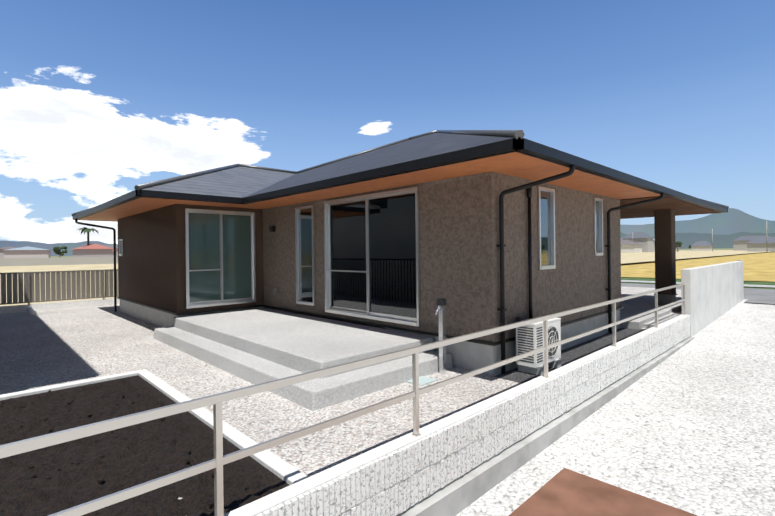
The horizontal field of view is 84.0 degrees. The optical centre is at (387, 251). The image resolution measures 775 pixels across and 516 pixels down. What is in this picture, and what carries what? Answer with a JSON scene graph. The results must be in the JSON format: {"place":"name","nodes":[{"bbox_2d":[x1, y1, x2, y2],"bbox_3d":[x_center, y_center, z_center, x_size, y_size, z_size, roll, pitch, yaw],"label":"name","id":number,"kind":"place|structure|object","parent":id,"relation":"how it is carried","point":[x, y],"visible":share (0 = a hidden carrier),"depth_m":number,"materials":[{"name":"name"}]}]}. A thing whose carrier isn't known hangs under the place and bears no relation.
{"place":"outdoors","nodes":[
{"label":"outdoors","id":0,"kind":"place"},
{"bbox_2d":[0,240,117,255],"bbox_3d":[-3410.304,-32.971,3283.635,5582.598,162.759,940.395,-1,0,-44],"label":"mountain range","id":1,"kind":"structure","parent":0,"point":[19,244],"depth_m":4099.55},
{"bbox_2d":[50,256,72,257],"bbox_3d":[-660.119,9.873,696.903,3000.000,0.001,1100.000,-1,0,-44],"label":"land","id":2,"kind":"structure","parent":0,"point":[61,256],"depth_m":921.57,"materials":[{"name":"beige"}]},
{"bbox_2d":[0,375,289,515],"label":"garden bed soil","id":3,"kind":"structure","parent":0,"point":[49,480],"depth_m":3.58,"materials":[{"name":"black soil"}]},
{"bbox_2d":[0,286,680,498],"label":"gravel lot","id":4,"kind":"structure","parent":0,"point":[44,348],"depth_m":5.90,"materials":[{"name":"grey gravel"}]},
{"bbox_2d":[27,308,36,314],"bbox_3d":[-10.859,1.821,13.149,0.150,0.120,1.150,-1,0,-44],"label":"drain cover","id":5,"kind":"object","parent":4,"relation":"on","point":[31,311],"depth_m":12.89,"materials":[{"name":"metal"}]},
{"bbox_2d":[0,269,119,313],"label":"boundary fence slats","id":6,"kind":"object","parent":4,"relation":"on","point":[76,283],"visible":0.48,"depth_m":14.10,"materials":[{"name":"brown metal"}]},
{"bbox_2d":[0,369,307,484],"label":"garden curb","id":7,"kind":"structure","parent":4,"relation":"on","point":[283,470],"depth_m":4.46,"materials":[{"name":"concrete"}]},
{"bbox_2d":[153,308,452,410],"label":"terrace steps","id":8,"kind":"structure","parent":4,"relation":"on","point":[254,346],"depth_m":6.41,"materials":[{"name":"concrete"}]},
{"bbox_2d":[118,172,620,342],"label":"house walls","id":9,"kind":"structure","parent":4,"relation":"on","point":[459,260],"depth_m":7.52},
{"bbox_2d":[119,239,122,255],"bbox_3d":[-7.919,-0.126,12.879,0.142,0.500,0.400,-1,0,-44],"label":"wing window","id":10,"kind":"structure","parent":9,"relation":"attached to","point":[120,247],"depth_m":12.95,"materials":[{"name":"white glass"}]},
{"bbox_2d":[185,208,255,308],"bbox_3d":[-3.886,0.140,10.090,1.640,2.210,0.142,-1,0,-44],"label":"wing window","id":11,"kind":"structure","parent":9,"relation":"attached to","point":[220,256],"depth_m":10.07,"materials":[{"name":"silver metal"}]},
{"bbox_2d":[269,226,275,231],"bbox_3d":[-2.765,-0.548,10.349,0.090,0.140,0.130,-1,0,-44],"label":"exterior wall light","id":12,"kind":"object","parent":9,"relation":"attached to","point":[272,228],"visible":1,"depth_m":10.31,"materials":[{"name":"black metal"}]},
{"bbox_2d":[273,288,278,293],"bbox_3d":[-2.662,0.935,10.264,0.086,0.130,0.130,-1,0,-44],"label":"outlet","id":13,"kind":"object","parent":9,"relation":"attached to","point":[276,290],"visible":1,"depth_m":10.23,"materials":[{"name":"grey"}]},
{"bbox_2d":[295,205,314,305],"bbox_3d":[-1.773,0.080,9.429,0.142,2.140,0.700,-1,0,-44],"label":"fixed window","id":14,"kind":"structure","parent":9,"relation":"attached to","point":[305,255],"depth_m":9.45,"materials":[{"name":"silver metal"}]},
{"bbox_2d":[75,165,663,373],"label":"downpipes","id":15,"kind":"object","parent":9,"relation":"attached to","point":[529,186],"visible":0.92,"depth_m":6.62,"materials":[{"name":"black metal"}]},
{"bbox_2d":[324,187,419,326],"bbox_3d":[-0.359,0.087,7.952,0.142,2.270,2.590,-1,0,-44],"label":"window","id":16,"kind":"structure","parent":9,"relation":"attached to","point":[371,253],"depth_m":7.82,"materials":[{"name":"silver metal"}]},
{"bbox_2d":[80,152,714,220],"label":"eave soffit","id":17,"kind":"structure","parent":9,"relation":"on","point":[517,164],"depth_m":7.17,"materials":[{"name":"brown wood"}]},
{"bbox_2d":[74,133,724,215],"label":"house roof","id":18,"kind":"structure","parent":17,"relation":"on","point":[238,182],"depth_m":9.34,"materials":[{"name":"tile"}]},
{"bbox_2d":[72,130,728,216],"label":"roof caps","id":19,"kind":"object","parent":18,"relation":"on","point":[516,134],"visible":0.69,"depth_m":10.57,"materials":[{"name":"grey metal"}]},
{"bbox_2d":[73,137,727,221],"bbox_3d":[0.450,-1.171,13.303,14.730,0.150,13.900,-1,0,-44],"label":"fascia gutter","id":20,"kind":"object","parent":17,"relation":"on","point":[531,148],"visible":0.75,"depth_m":6.55,"materials":[{"name":"black metal"}]},
{"bbox_2d":[537,186,555,269],"bbox_3d":[2.597,-0.384,7.138,0.550,1.340,0.142,-1,0,-44],"label":"window","id":21,"kind":"structure","parent":9,"relation":"attached to","point":[546,226],"depth_m":7.17,"materials":[{"name":"silver metal"}]},
{"bbox_2d":[497,245,611,310],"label":"downspout brackets","id":22,"kind":"object","parent":9,"relation":"attached to","point":[499,309],"visible":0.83,"depth_m":6.06,"materials":[{"name":"black metal"}]},
{"bbox_2d":[593,197,602,255],"bbox_3d":[4.203,-0.499,8.677,0.420,1.150,0.142,-1,0,-44],"label":"window","id":23,"kind":"structure","parent":9,"relation":"attached to","point":[598,223],"depth_m":8.72,"materials":[{"name":"silver metal"}]},
{"bbox_2d":[120,299,619,374],"bbox_3d":[0.482,1.517,13.303,12.700,0.450,11.870,-1,0,-44],"label":"house foundation","id":24,"kind":"object","parent":4,"relation":"on","point":[469,355],"visible":0.12,"depth_m":7.74,"materials":[{"name":"grey concrete"}]},
{"bbox_2d":[117,297,622,345],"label":"foundation trim","id":25,"kind":"structure","parent":24,"relation":"attached to","point":[470,340],"depth_m":8.38,"materials":[{"name":"grey concrete"}]},
{"bbox_2d":[406,376,436,385],"bbox_3d":[0.399,1.737,5.861,0.330,0.012,0.450,-1,0,-44],"label":"drain cover","id":26,"kind":"object","parent":4,"relation":"on","point":[423,380],"visible":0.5,"depth_m":5.78,"materials":[{"name":"grey"}]},
{"bbox_2d":[435,298,445,374],"bbox_3d":[0.745,1.204,6.095,0.186,1.070,0.090,-1,0,-44],"label":"garden faucet stand","id":27,"kind":"object","parent":4,"relation":"on","point":[441,303],"visible":0.98,"depth_m":6.10,"materials":[{"name":"silver metal"}]},
{"bbox_2d":[493,328,646,382],"bbox_3d":[3.586,1.700,7.571,5.300,0.001,0.610,-1,0,-44],"label":"dark gravel strip","id":28,"kind":"object","parent":4,"relation":"on","point":[577,352],"visible":0.4,"depth_m":7.43,"materials":[{"name":"grey gravel"}]},
{"bbox_2d":[515,316,560,375],"bbox_3d":[2.228,1.361,6.309,0.790,0.720,0.360,-1,0,-44],"label":"air conditioner outdoor unit","id":29,"kind":"object","parent":28,"relation":"on","point":[529,337],"visible":0.71,"depth_m":6.08,"materials":[{"name":"white painted metal"},{"name":"dark plastic"}]},
{"bbox_2d":[0,250,772,305],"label":"dry field","id":30,"kind":"structure","parent":0,"point":[642,257],"depth_m":68.46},
{"bbox_2d":[0,257,117,265],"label":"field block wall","id":31,"kind":"structure","parent":30,"relation":"on","point":[50,261],"depth_m":83.68,"materials":[{"name":"grey concrete"}]},
{"bbox_2d":[77,227,98,245],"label":"palm tree","id":32,"kind":"object","parent":30,"relation":"on","point":[85,230],"visible":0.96,"depth_m":132.33,"materials":[{"name":"green plant"}]},
{"bbox_2d":[53,241,690,257],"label":"distant trees","id":33,"kind":"object","parent":30,"relation":"on","point":[57,249],"visible":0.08,"depth_m":211.64,"materials":[{"name":"green plant"}]},
{"bbox_2d":[0,232,774,257],"bbox_3d":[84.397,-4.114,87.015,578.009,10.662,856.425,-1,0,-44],"label":"distant town houses","id":34,"kind":"structure","parent":30,"relation":"on","point":[642,242],"depth_m":182.11,"materials":[{"name":"grey"}]},
{"bbox_2d":[632,221,768,252],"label":"utility poles","id":35,"kind":"object","parent":30,"relation":"on","point":[766,226],"visible":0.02,"depth_m":160.18,"materials":[{"name":"grey concrete"}]},
{"bbox_2d":[0,0,774,243],"label":"sky","id":36,"kind":"structure","parent":0,"point":[100,100],"materials":[{"name":"blue"}]},
{"bbox_2d":[50,248,773,287],"bbox_3d":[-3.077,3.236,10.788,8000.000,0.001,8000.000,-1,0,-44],"label":"road","id":37,"kind":"structure","parent":0,"point":[654,283],"depth_m":40.30,"materials":[{"name":"grey asphalt"}]},
{"bbox_2d":[224,314,689,515],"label":"block retaining wall","id":38,"kind":"structure","parent":0,"point":[397,476],"depth_m":4.10,"materials":[{"name":"white concrete"}]},
{"bbox_2d":[0,283,685,515],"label":"boundary railing","id":39,"kind":"object","parent":38,"relation":"on","point":[218,462],"visible":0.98,"depth_m":2.80,"materials":[{"name":"silver metal"}]},
{"bbox_2d":[456,299,774,515],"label":"pavement","id":40,"kind":"structure","parent":0,"point":[689,427],"depth_m":5.40,"materials":[{"name":"grey concrete"}]},
{"bbox_2d":[397,337,693,515],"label":"wall footing","id":41,"kind":"object","parent":40,"relation":"on","point":[455,497],"visible":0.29,"depth_m":4.71,"materials":[{"name":"grey concrete"}]},
{"bbox_2d":[509,468,697,515],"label":"steel road plate","id":42,"kind":"object","parent":40,"relation":"on","point":[565,492],"visible":1,"depth_m":4.05,"materials":[{"name":"brown metal"}]},
{"bbox_2d":[681,261,743,336],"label":"concrete wall","id":43,"kind":"structure","parent":40,"relation":"on","point":[713,292],"depth_m":12.32,"materials":[{"name":"grey concrete"}]},
{"bbox_2d":[620,294,681,328],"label":"porch floor","id":44,"kind":"structure","parent":0,"point":[637,305],"depth_m":10.97,"materials":[{"name":"concrete"}]},
{"bbox_2d":[654,294,676,305],"bbox_3d":[7.806,1.335,12.080,0.460,0.315,0.460,-1,0,-44],"label":"porch column base","id":45,"kind":"object","parent":44,"relation":"on","point":[664,299],"visible":0.64,"depth_m":11.93,"materials":[{"name":"grey concrete"}]},
{"bbox_2d":[654,209,675,294],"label":"porch column","id":46,"kind":"structure","parent":45,"relation":"on","point":[665,250],"depth_m":11.93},
{"bbox_2d":[620,196,720,218],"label":"porch ceiling planks","id":47,"kind":"object","parent":46,"relation":"on","point":[679,207],"visible":0.43,"depth_m":11.57,"materials":[{"name":"brown wood"}]},
{"bbox_2d":[620,208,774,236],"bbox_3d":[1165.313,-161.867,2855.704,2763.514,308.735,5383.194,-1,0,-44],"label":"mountain range","id":48,"kind":"structure","parent":0,"point":[732,221],"depth_m":3321.18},
{"bbox_2d":[620,232,774,248],"bbox_3d":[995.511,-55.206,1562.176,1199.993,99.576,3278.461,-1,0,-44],"label":"foothills","id":49,"kind":"structure","parent":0,"point":[719,241],"depth_m":1913.28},
{"bbox_2d":[621,253,774,281],"bbox_3d":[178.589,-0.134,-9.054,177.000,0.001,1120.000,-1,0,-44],"label":"wheat field","id":50,"kind":"structure","parent":0,"point":[758,266],"depth_m":50.39,"materials":[{"name":"yellow plant"}]},
{"bbox_2d":[621,283,774,300],"bbox_3d":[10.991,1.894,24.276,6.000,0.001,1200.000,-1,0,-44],"label":"road asphalt","id":51,"kind":"structure","parent":0,"point":[759,294],"depth_m":19.37,"materials":[{"name":"grey asphalt"}]},
{"bbox_2d":[621,277,774,284],"bbox_3d":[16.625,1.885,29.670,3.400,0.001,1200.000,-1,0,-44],"label":"verge grass","id":52,"kind":"structure","parent":0,"point":[679,280],"depth_m":27.45,"materials":[{"name":"green plant"}]},
{"bbox_2d":[621,280,774,287],"bbox_3d":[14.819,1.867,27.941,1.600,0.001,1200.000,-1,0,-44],"label":"concrete irrigation channel","id":53,"kind":"object","parent":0,"point":[748,285],"depth_m":25.02,"materials":[{"name":"grey concrete"}]},
{"bbox_2d":[621,282,774,288],"bbox_3d":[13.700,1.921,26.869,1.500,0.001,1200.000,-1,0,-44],"label":"curb","id":54,"kind":"structure","parent":0,"point":[744,287],"depth_m":22.43,"materials":[{"name":"grey concrete"}]},
{"bbox_2d":[679,248,732,249],"bbox_3d":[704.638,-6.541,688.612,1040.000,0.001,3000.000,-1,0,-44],"label":"land","id":55,"kind":"structure","parent":0,"point":[714,249],"depth_m":652.35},
{"bbox_2d":[745,299,774,303],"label":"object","id":56,"kind":"structure","parent":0,"point":[760,301],"depth_m":16.00,"materials":[{"name":"concrete"}]}
]}

